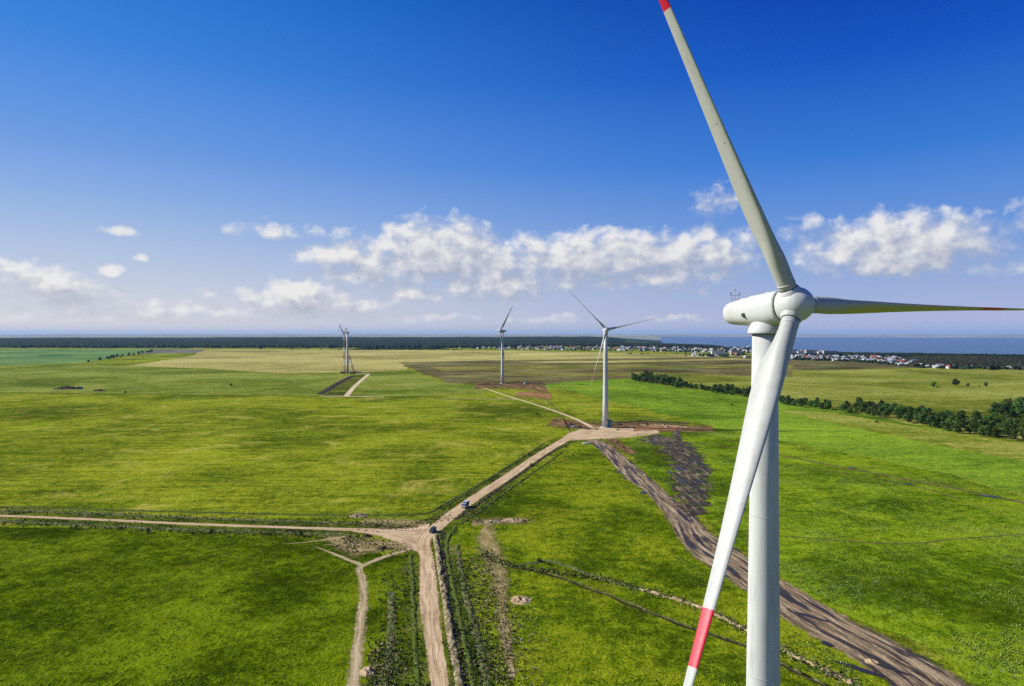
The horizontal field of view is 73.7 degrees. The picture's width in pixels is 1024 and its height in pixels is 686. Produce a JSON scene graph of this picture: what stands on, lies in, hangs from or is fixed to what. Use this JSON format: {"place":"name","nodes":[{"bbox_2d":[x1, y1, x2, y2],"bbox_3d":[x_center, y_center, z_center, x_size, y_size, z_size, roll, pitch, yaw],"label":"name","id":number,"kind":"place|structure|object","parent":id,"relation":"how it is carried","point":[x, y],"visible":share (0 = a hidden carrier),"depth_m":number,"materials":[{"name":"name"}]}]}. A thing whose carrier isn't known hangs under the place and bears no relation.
{"place":"outdoors","nodes":[
{"label":"outdoors","id":0,"kind":"place"},
{"bbox_2d":[0,349,149,364],"bbox_3d":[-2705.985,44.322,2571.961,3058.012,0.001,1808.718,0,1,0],"label":"teal field","id":1,"kind":"structure","parent":0,"point":[31,356],"depth_m":2488.82,"materials":[{"name":"plant"}]},
{"bbox_2d":[140,349,206,353],"bbox_3d":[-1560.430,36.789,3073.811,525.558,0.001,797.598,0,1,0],"label":"fallow field","id":2,"kind":"structure","parent":0,"point":[156,351],"depth_m":3019.85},
{"bbox_2d":[1,509,408,526],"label":"soil bank","id":3,"kind":"structure","parent":0,"point":[255,519],"depth_m":304.09,"materials":[{"name":"soil"}]},
{"bbox_2d":[0,527,411,685],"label":"pasture","id":4,"kind":"structure","parent":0,"point":[195,648],"depth_m":205.43,"materials":[{"name":"plant"}]},
{"bbox_2d":[360,666,375,676],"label":"spoil heap","id":5,"kind":"object","parent":4,"relation":"on","point":[365,670],"visible":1,"depth_m":166.57,"materials":[{"name":"soil"}]},
{"bbox_2d":[0,511,412,533],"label":"road verge","id":6,"kind":"structure","parent":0,"point":[71,515],"depth_m":298.47,"materials":[{"name":"plant"}]},
{"bbox_2d":[0,515,418,535],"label":"road","id":7,"kind":"structure","parent":0,"point":[404,532],"depth_m":293.75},
{"bbox_2d":[0,364,484,395],"bbox_3d":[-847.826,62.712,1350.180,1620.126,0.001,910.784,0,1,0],"label":"green field","id":8,"kind":"structure","parent":0,"point":[90,378],"depth_m":1138.71,"materials":[{"name":"plant"}]},
{"bbox_2d":[53,386,78,388],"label":"spoil heap","id":9,"kind":"object","parent":8,"relation":"on","point":[67,387],"visible":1,"depth_m":1003.34,"materials":[{"name":"soil"}]},
{"bbox_2d":[56,393,482,398],"bbox_3d":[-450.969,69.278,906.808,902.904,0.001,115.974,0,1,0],"label":"field margin","id":10,"kind":"object","parent":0,"point":[240,395],"visible":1,"depth_m":901.81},
{"bbox_2d":[286,536,345,543],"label":"side track","id":11,"kind":"structure","parent":0,"point":[319,540],"depth_m":272.57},
{"bbox_2d":[317,376,353,393],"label":"soil bank","id":12,"kind":"structure","parent":0,"point":[329,388],"depth_m":1066.17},
{"bbox_2d":[276,371,400,374],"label":"field margin","id":13,"kind":"object","parent":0,"point":[333,373],"visible":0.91,"depth_m":1388.71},
{"bbox_2d":[338,324,346,372],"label":"crawler crane","id":14,"kind":"object","parent":13,"relation":"on","point":[344,337],"visible":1,"depth_m":1389.89,"materials":[{"name":"grey metal"}]},
{"bbox_2d":[314,546,364,565],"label":"side track","id":15,"kind":"structure","parent":0,"point":[352,561],"depth_m":250.83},
{"bbox_2d":[325,375,364,395],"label":"road verge","id":16,"kind":"structure","parent":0,"point":[342,389],"depth_m":1033.53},
{"bbox_2d":[344,374,369,395],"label":"crane road","id":17,"kind":"structure","parent":0,"point":[351,389],"depth_m":1052.69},
{"bbox_2d":[322,532,408,555],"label":"bare earth","id":18,"kind":"structure","parent":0,"point":[360,548],"depth_m":266.18,"materials":[{"name":"soil"}]},
{"bbox_2d":[346,548,410,685],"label":"side track","id":19,"kind":"structure","parent":0,"point":[356,654],"depth_m":192.12,"materials":[{"name":"soil"}]},
{"bbox_2d":[377,591,395,685],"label":"soil bank","id":20,"kind":"structure","parent":0,"point":[391,629],"depth_m":188.31,"materials":[{"name":"plant"}]},
{"bbox_2d":[353,523,429,551],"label":"road junction","id":21,"kind":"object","parent":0,"point":[408,540],"visible":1,"depth_m":279.28,"materials":[{"name":"soil"}]},
{"bbox_2d":[362,518,426,527],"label":"bare earth","id":22,"kind":"structure","parent":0,"point":[371,520],"depth_m":300.03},
{"bbox_2d":[409,554,420,685],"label":"grass bank","id":23,"kind":"structure","parent":0,"point":[415,644],"depth_m":193.28,"materials":[{"name":"plant"}]},
{"bbox_2d":[130,349,734,373],"bbox_3d":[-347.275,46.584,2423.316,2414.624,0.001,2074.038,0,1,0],"label":"dry field","id":24,"kind":"structure","parent":0,"point":[281,361],"depth_m":2199.62,"materials":[{"name":"plant"}]},
{"bbox_2d":[444,525,476,685],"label":"grass bank","id":25,"kind":"structure","parent":0,"point":[459,614],"depth_m":201.14,"materials":[{"name":"plant"}]},
{"bbox_2d":[398,440,574,685],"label":"road verge","id":26,"kind":"structure","parent":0,"point":[447,528],"depth_m":213.10,"materials":[{"name":"plant"}]},
{"bbox_2d":[418,439,569,685],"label":"road","id":27,"kind":"structure","parent":0,"point":[430,610],"depth_m":224.90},
{"bbox_2d":[461,500,468,507],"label":"truck","id":28,"kind":"object","parent":27,"relation":"on","point":[465,503],"visible":1,"depth_m":323.10,"materials":[{"name":"white paint"}]},
{"bbox_2d":[475,524,516,681],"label":"bare earth","id":29,"kind":"structure","parent":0,"point":[486,538],"depth_m":228.58,"materials":[{"name":"soil"}]},
{"bbox_2d":[471,517,527,525],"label":"bare earth","id":30,"kind":"structure","parent":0,"point":[475,523],"depth_m":298.43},
{"bbox_2d":[474,382,548,392],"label":"bare earth","id":31,"kind":"structure","parent":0,"point":[540,388],"depth_m":1052.94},
{"bbox_2d":[491,306,512,383],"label":"wind turbine","id":32,"kind":"object","parent":31,"relation":"on","point":[500,330],"visible":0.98,"depth_m":1103.94,"materials":[{"name":"grey metal"}]},
{"bbox_2d":[0,334,1023,685],"bbox_3d":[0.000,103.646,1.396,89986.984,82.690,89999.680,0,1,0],"label":"ground","id":33,"kind":"structure","parent":0,"point":[170,452],"depth_m":507.11,"materials":[{"name":"green plant"}]},
{"bbox_2d":[0,520,357,536],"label":"soil bank","id":34,"kind":"structure","parent":33,"relation":"on","point":[151,528],"depth_m":287.84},
{"bbox_2d":[0,445,541,516],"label":"grass bank","id":35,"kind":"structure","parent":33,"relation":"on","point":[326,514],"depth_m":316.71,"materials":[{"name":"plant"}]},
{"bbox_2d":[0,336,625,347],"bbox_3d":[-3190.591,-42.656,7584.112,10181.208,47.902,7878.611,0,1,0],"label":"forest","id":36,"kind":"object","parent":33,"relation":"on","point":[291,342],"visible":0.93,"depth_m":4840.07,"materials":[{"name":"plant"}]},
{"bbox_2d":[345,331,348,372],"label":"unfinished wind turbine","id":37,"kind":"object","parent":33,"relation":"on","point":[347,360],"visible":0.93,"depth_m":1403.11,"materials":[{"name":"grey metal"}]},
{"bbox_2d":[347,513,368,517],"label":"spoil heap","id":38,"kind":"object","parent":33,"relation":"on","point":[358,515],"visible":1,"depth_m":307.96,"materials":[{"name":"soil"}]},
{"bbox_2d":[348,347,447,349],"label":"woodland","id":39,"kind":"object","parent":33,"relation":"on","point":[428,348],"visible":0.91,"depth_m":3432.08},
{"bbox_2d":[0,418,869,685],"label":"weeds","id":40,"kind":"object","parent":33,"relation":"on","point":[487,632],"visible":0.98,"depth_m":218.58,"materials":[{"name":"green plant"}]},
{"bbox_2d":[331,537,565,685],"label":"dry weeds","id":41,"kind":"object","parent":33,"relation":"on","point":[370,660],"visible":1,"depth_m":184.45,"materials":[{"name":"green plant"}]},
{"bbox_2d":[442,443,544,508],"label":"grass bank","id":42,"kind":"structure","parent":33,"relation":"on","point":[456,499],"depth_m":353.00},
{"bbox_2d":[0,481,1023,685],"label":"grass","id":43,"kind":"structure","parent":33,"relation":"on","point":[176,683],"depth_m":198.18,"materials":[{"name":"green plant"}]},
{"bbox_2d":[470,345,556,349],"bbox_3d":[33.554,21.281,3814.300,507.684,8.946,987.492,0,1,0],"label":"village trees","id":44,"kind":"object","parent":33,"relation":"on","point":[516,347],"visible":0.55,"depth_m":3587.14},
{"bbox_2d":[318,385,853,685],"bbox_3d":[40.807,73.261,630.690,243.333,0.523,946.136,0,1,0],"label":"soil clods","id":45,"kind":"object","parent":33,"relation":"on","point":[525,523],"visible":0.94,"depth_m":275.19,"materials":[{"name":"brown soil"}]},
{"bbox_2d":[559,427,658,440],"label":"turbine pad","id":46,"kind":"object","parent":33,"relation":"on","point":[590,433],"visible":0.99,"depth_m":561.90,"materials":[{"name":"gravel"}]},
{"bbox_2d":[574,296,658,427],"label":"wind turbine","id":47,"kind":"object","parent":46,"relation":"on","point":[605,330],"visible":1,"depth_m":595.57,"materials":[{"name":"grey metal"}]},
{"bbox_2d":[608,438,636,454],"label":"bare earth","id":48,"kind":"structure","parent":33,"relation":"on","point":[613,441],"depth_m":497.81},
{"bbox_2d":[551,340,727,348],"bbox_3d":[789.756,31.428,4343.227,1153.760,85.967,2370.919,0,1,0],"label":"forest","id":49,"kind":"object","parent":33,"relation":"on","point":[625,344],"visible":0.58,"depth_m":4084.07,"materials":[{"name":"plant"}]},
{"bbox_2d":[548,345,751,352],"bbox_3d":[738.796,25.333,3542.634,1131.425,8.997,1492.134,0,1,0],"label":"village trees","id":50,"kind":"object","parent":33,"relation":"on","point":[665,350],"visible":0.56,"depth_m":3315.49,"materials":[{"name":"plant"}]},
{"bbox_2d":[612,420,687,423],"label":"soil bank","id":51,"kind":"structure","parent":33,"relation":"on","point":[650,421],"depth_m":630.88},
{"bbox_2d":[449,442,891,685],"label":"pasture","id":52,"kind":"structure","parent":33,"relation":"on","point":[579,473],"depth_m":217.24,"materials":[{"name":"plant"}]},
{"bbox_2d":[433,534,464,685],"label":"soil bank","id":53,"kind":"structure","parent":52,"relation":"on","point":[458,676],"depth_m":196.87,"materials":[{"name":"soil"}]},
{"bbox_2d":[440,531,469,685],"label":"soil bank","id":54,"kind":"structure","parent":52,"relation":"on","point":[447,576],"depth_m":214.66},
{"bbox_2d":[454,544,491,685],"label":"soil bank","id":55,"kind":"structure","parent":52,"relation":"on","point":[470,613],"depth_m":196.69,"materials":[{"name":"plant"}]},
{"bbox_2d":[484,520,501,523],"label":"spoil heap","id":56,"kind":"object","parent":52,"relation":"on","point":[491,521],"visible":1,"depth_m":298.11,"materials":[{"name":"soil"}]},
{"bbox_2d":[459,452,562,524],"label":"grass bank","id":57,"kind":"structure","parent":52,"relation":"on","point":[489,503],"depth_m":358.43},
{"bbox_2d":[501,518,522,522],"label":"spoil heap","id":58,"kind":"object","parent":52,"relation":"on","point":[512,520],"visible":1,"depth_m":300.05,"materials":[{"name":"soil"}]},
{"bbox_2d":[510,595,530,604],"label":"spoil heap","id":59,"kind":"object","parent":52,"relation":"on","point":[520,600],"visible":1,"depth_m":210.77,"materials":[{"name":"soil"}]},
{"bbox_2d":[475,547,862,685],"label":"soil bank","id":60,"kind":"structure","parent":52,"relation":"on","point":[570,567],"depth_m":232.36,"materials":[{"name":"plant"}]},
{"bbox_2d":[512,567,828,685],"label":"trench line","id":61,"kind":"object","parent":52,"relation":"on","point":[727,640],"visible":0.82,"depth_m":197.48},
{"bbox_2d":[637,427,713,516],"bbox_3d":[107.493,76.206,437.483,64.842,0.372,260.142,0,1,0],"label":"mud","id":62,"kind":"structure","parent":33,"relation":"on","point":[692,507],"depth_m":393.61,"materials":[{"name":"soil"}]},
{"bbox_2d":[685,353,751,357],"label":"village trees","id":63,"kind":"object","parent":33,"relation":"on","point":[711,355],"visible":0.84,"depth_m":2440.07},
{"bbox_2d":[616,428,1023,685],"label":"pasture","id":64,"kind":"structure","parent":33,"relation":"on","point":[882,609],"depth_m":271.35,"materials":[{"name":"plant"}]},
{"bbox_2d":[617,467,1023,673],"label":"weeds","id":65,"kind":"object","parent":64,"relation":"on","point":[949,650],"visible":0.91,"depth_m":234.65,"materials":[{"name":"green plant"}]},
{"bbox_2d":[659,0,1023,685],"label":"wind turbine","id":66,"kind":"object","parent":33,"relation":"on","point":[771,320],"visible":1,"depth_m":87.78,"materials":[{"name":"grey metal"}]},
{"bbox_2d":[838,403,847,411],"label":"tree","id":67,"kind":"object","parent":33,"relation":"on","point":[843,407],"visible":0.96,"depth_m":710.11,"materials":[{"name":"green plant"}]},
{"bbox_2d":[790,351,924,365],"bbox_3d":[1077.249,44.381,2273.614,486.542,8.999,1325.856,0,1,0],"label":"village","id":68,"kind":"object","parent":33,"relation":"on","point":[801,357],"visible":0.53,"depth_m":2013.33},
{"bbox_2d":[780,410,1023,460],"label":"dry grass strip","id":69,"kind":"object","parent":33,"relation":"on","point":[998,448],"visible":0.99,"depth_m":545.68,"materials":[{"name":"plant"}]},
{"bbox_2d":[791,352,1023,357],"bbox_3d":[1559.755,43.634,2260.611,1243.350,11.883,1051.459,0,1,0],"label":"forest","id":70,"kind":"object","parent":33,"relation":"on","point":[865,354],"visible":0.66,"depth_m":2351.34,"materials":[{"name":"plant"}]},
{"bbox_2d":[926,415,937,427],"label":"tree","id":71,"kind":"object","parent":33,"relation":"on","point":[930,419],"visible":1,"depth_m":595.23,"materials":[{"name":"green plant"}]},
{"bbox_2d":[939,421,948,430],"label":"tree","id":72,"kind":"object","parent":33,"relation":"on","point":[943,424],"visible":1,"depth_m":577.56,"materials":[{"name":"green plant"}]},
{"bbox_2d":[951,422,963,432],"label":"tree","id":73,"kind":"object","parent":33,"relation":"on","point":[957,427],"visible":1,"depth_m":562.38,"materials":[{"name":"green plant"}]},
{"bbox_2d":[898,355,1023,369],"bbox_3d":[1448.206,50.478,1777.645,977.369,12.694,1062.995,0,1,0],"label":"woodland","id":74,"kind":"object","parent":33,"relation":"on","point":[955,360],"visible":0.91,"depth_m":1799.64,"materials":[{"name":"plant"}]},
{"bbox_2d":[917,364,1016,369],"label":"village trees","id":75,"kind":"object","parent":33,"relation":"on","point":[965,367],"visible":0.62,"depth_m":1578.70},
{"bbox_2d":[968,419,978,431],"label":"tree","id":76,"kind":"object","parent":33,"relation":"on","point":[973,423],"visible":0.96,"depth_m":553.81,"materials":[{"name":"green plant"}]},
{"bbox_2d":[977,425,989,436],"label":"tree","id":77,"kind":"object","parent":33,"relation":"on","point":[982,429],"visible":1,"depth_m":543.98,"materials":[{"name":"green plant"}]},
{"bbox_2d":[991,425,1001,437],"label":"tree","id":78,"kind":"object","parent":33,"relation":"on","point":[995,431],"visible":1,"depth_m":538.89,"materials":[{"name":"green plant"}]},
{"bbox_2d":[998,422,1010,438],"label":"tree","id":79,"kind":"object","parent":33,"relation":"on","point":[1005,426],"visible":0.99,"depth_m":533.14,"materials":[{"name":"green plant"}]},
{"bbox_2d":[1008,428,1017,439],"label":"tree","id":80,"kind":"object","parent":33,"relation":"on","point":[1012,432],"visible":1,"depth_m":525.52,"materials":[{"name":"green plant"}]},
{"bbox_2d":[0,0,1023,333],"label":"sky","id":81,"kind":"structure","parent":0,"point":[167,166],"materials":[{"name":"blue"}]},
{"bbox_2d":[455,444,569,519],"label":"soil bank","id":82,"kind":"structure","parent":0,"point":[495,491],"depth_m":372.37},
{"bbox_2d":[515,392,550,399],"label":"bare earth","id":83,"kind":"structure","parent":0,"point":[539,395],"depth_m":901.86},
{"bbox_2d":[483,388,592,426],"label":"track","id":84,"kind":"structure","parent":0,"point":[586,424],"depth_m":718.92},
{"bbox_2d":[496,372,711,376],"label":"fallow strip","id":85,"kind":"object","parent":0,"point":[569,374],"visible":0.86,"depth_m":1388.54,"materials":[{"name":"soil"}]},
{"bbox_2d":[431,364,792,370],"bbox_3d":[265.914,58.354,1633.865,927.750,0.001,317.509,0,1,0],"label":"fallow strip","id":86,"kind":"object","parent":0,"point":[506,367],"visible":0.82,"depth_m":1628.31,"materials":[{"name":"soil"}]},
{"bbox_2d":[546,418,714,431],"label":"bare earth","id":87,"kind":"structure","parent":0,"point":[555,422],"depth_m":610.48,"materials":[{"name":"soil"}]},
{"bbox_2d":[516,358,746,362],"bbox_3d":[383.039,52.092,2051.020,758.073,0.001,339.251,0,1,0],"label":"fallow strip","id":88,"kind":"object","parent":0,"point":[631,360],"visible":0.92,"depth_m":1968.17,"materials":[{"name":"soil"}]},
{"bbox_2d":[397,356,916,383],"bbox_3d":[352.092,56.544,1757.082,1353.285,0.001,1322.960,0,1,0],"label":"ploughed field","id":89,"kind":"structure","parent":0,"point":[489,376],"depth_m":1583.53,"materials":[{"name":"soil"}]},
{"bbox_2d":[634,425,680,430],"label":"bare earth","id":90,"kind":"structure","parent":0,"point":[651,427],"depth_m":591.13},
{"bbox_2d":[517,566,826,684],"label":"soil bank","id":91,"kind":"structure","parent":0,"point":[795,669],"depth_m":199.34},
{"bbox_2d":[459,345,900,362],"bbox_3d":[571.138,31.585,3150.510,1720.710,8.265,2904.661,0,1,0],"label":"distant houses","id":92,"kind":"structure","parent":0,"point":[623,348],"depth_m":3065.81,"materials":[{"name":"concrete"}]},
{"bbox_2d":[586,439,971,685],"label":"construction road","id":93,"kind":"structure","parent":0,"point":[851,639],"depth_m":200.24,"materials":[{"name":"soil"}]},
{"bbox_2d":[799,612,829,622],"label":"puddle","id":94,"kind":"object","parent":93,"relation":"on","point":[811,616],"visible":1,"depth_m":198.53,"materials":[{"name":"grey liquid"}]},
{"bbox_2d":[833,660,882,676],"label":"puddle","id":95,"kind":"object","parent":93,"relation":"on","point":[862,669],"visible":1,"depth_m":167.87,"materials":[{"name":"grey liquid"}]},
{"bbox_2d":[864,659,878,664],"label":"spoil heap","id":96,"kind":"object","parent":93,"relation":"on","point":[870,661],"visible":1,"depth_m":171.64,"materials":[{"name":"soil"}]},
{"bbox_2d":[875,663,911,675],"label":"puddle","id":97,"kind":"object","parent":93,"relation":"on","point":[887,667],"visible":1,"depth_m":168.37,"materials":[{"name":"grey liquid"}]},
{"bbox_2d":[541,379,1023,493],"bbox_3d":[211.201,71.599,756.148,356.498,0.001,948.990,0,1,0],"label":"crop field","id":98,"kind":"structure","parent":0,"point":[714,409],"depth_m":585.31,"materials":[{"name":"plant"}]},
{"bbox_2d":[657,368,1023,441],"bbox_3d":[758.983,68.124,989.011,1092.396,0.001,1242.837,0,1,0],"label":"hay field","id":99,"kind":"structure","parent":0,"point":[912,387],"depth_m":1053.83,"materials":[{"name":"plant"}]},
{"bbox_2d":[858,400,867,412],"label":"tree","id":100,"kind":"object","parent":99,"relation":"on","point":[863,405],"visible":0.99,"depth_m":701.56,"materials":[{"name":"green plant"}]},
{"bbox_2d":[905,412,912,422],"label":"tree","id":101,"kind":"object","parent":99,"relation":"on","point":[908,416],"visible":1,"depth_m":625.91,"materials":[{"name":"green plant"}]},
{"bbox_2d":[918,413,926,425],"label":"tree","id":102,"kind":"object","parent":99,"relation":"on","point":[921,418],"visible":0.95,"depth_m":608.93,"materials":[{"name":"green plant"}]},
{"bbox_2d":[937,411,946,420],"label":"tree","id":103,"kind":"object","parent":99,"relation":"on","point":[941,414],"visible":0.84,"depth_m":630.97,"materials":[{"name":"green plant"}]},
{"bbox_2d":[969,412,981,420],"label":"tree","id":104,"kind":"object","parent":99,"relation":"on","point":[975,416],"visible":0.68,"depth_m":600.04,"materials":[{"name":"green plant"}]},
{"bbox_2d":[976,419,985,426],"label":"tree","id":105,"kind":"object","parent":99,"relation":"on","point":[980,421],"visible":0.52,"depth_m":561.09,"materials":[{"name":"green plant"}]},
{"bbox_2d":[986,420,996,427],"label":"tree","id":106,"kind":"object","parent":99,"relation":"on","point":[991,423],"visible":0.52,"depth_m":558.51,"materials":[{"name":"green plant"}]},
{"bbox_2d":[987,407,998,416],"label":"tree","id":107,"kind":"object","parent":99,"relation":"on","point":[992,410],"visible":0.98,"depth_m":668.43,"materials":[{"name":"green plant"}]},
{"bbox_2d":[990,402,999,412],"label":"tree","id":108,"kind":"object","parent":99,"relation":"on","point":[995,405],"visible":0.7,"depth_m":679.26,"materials":[{"name":"green plant"}]},
{"bbox_2d":[999,405,1010,416],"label":"tree","id":109,"kind":"object","parent":99,"relation":"on","point":[1002,408],"visible":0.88,"depth_m":667.17,"materials":[{"name":"green plant"}]},
{"bbox_2d":[1008,400,1023,416],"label":"tree","id":110,"kind":"object","parent":99,"relation":"on","point":[1017,404],"visible":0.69,"depth_m":671.53,"materials":[{"name":"green plant"}]},
{"bbox_2d":[1013,417,1019,427],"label":"tree","id":111,"kind":"object","parent":99,"relation":"on","point":[1016,421],"visible":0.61,"depth_m":557.70,"materials":[{"name":"green plant"}]},
{"bbox_2d":[1011,407,1023,417],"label":"tree","id":112,"kind":"object","parent":99,"relation":"on","point":[1018,410],"visible":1,"depth_m":663.38,"materials":[{"name":"green plant"}]},
{"bbox_2d":[660,337,1023,354],"bbox_3d":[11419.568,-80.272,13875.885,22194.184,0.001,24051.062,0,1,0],"label":"water","id":113,"kind":"structure","parent":0,"point":[956,345],"depth_m":8131.68,"materials":[{"name":"blue liquid"}]},
{"bbox_2d":[690,443,1023,503],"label":"track","id":114,"kind":"structure","parent":0,"point":[890,476],"depth_m":388.39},
{"bbox_2d":[784,464,958,498],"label":"track","id":115,"kind":"structure","parent":0,"point":[876,478],"depth_m":388.40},
{"bbox_2d":[787,534,1022,543],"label":"track","id":116,"kind":"structure","parent":0,"point":[911,543],"depth_m":272.48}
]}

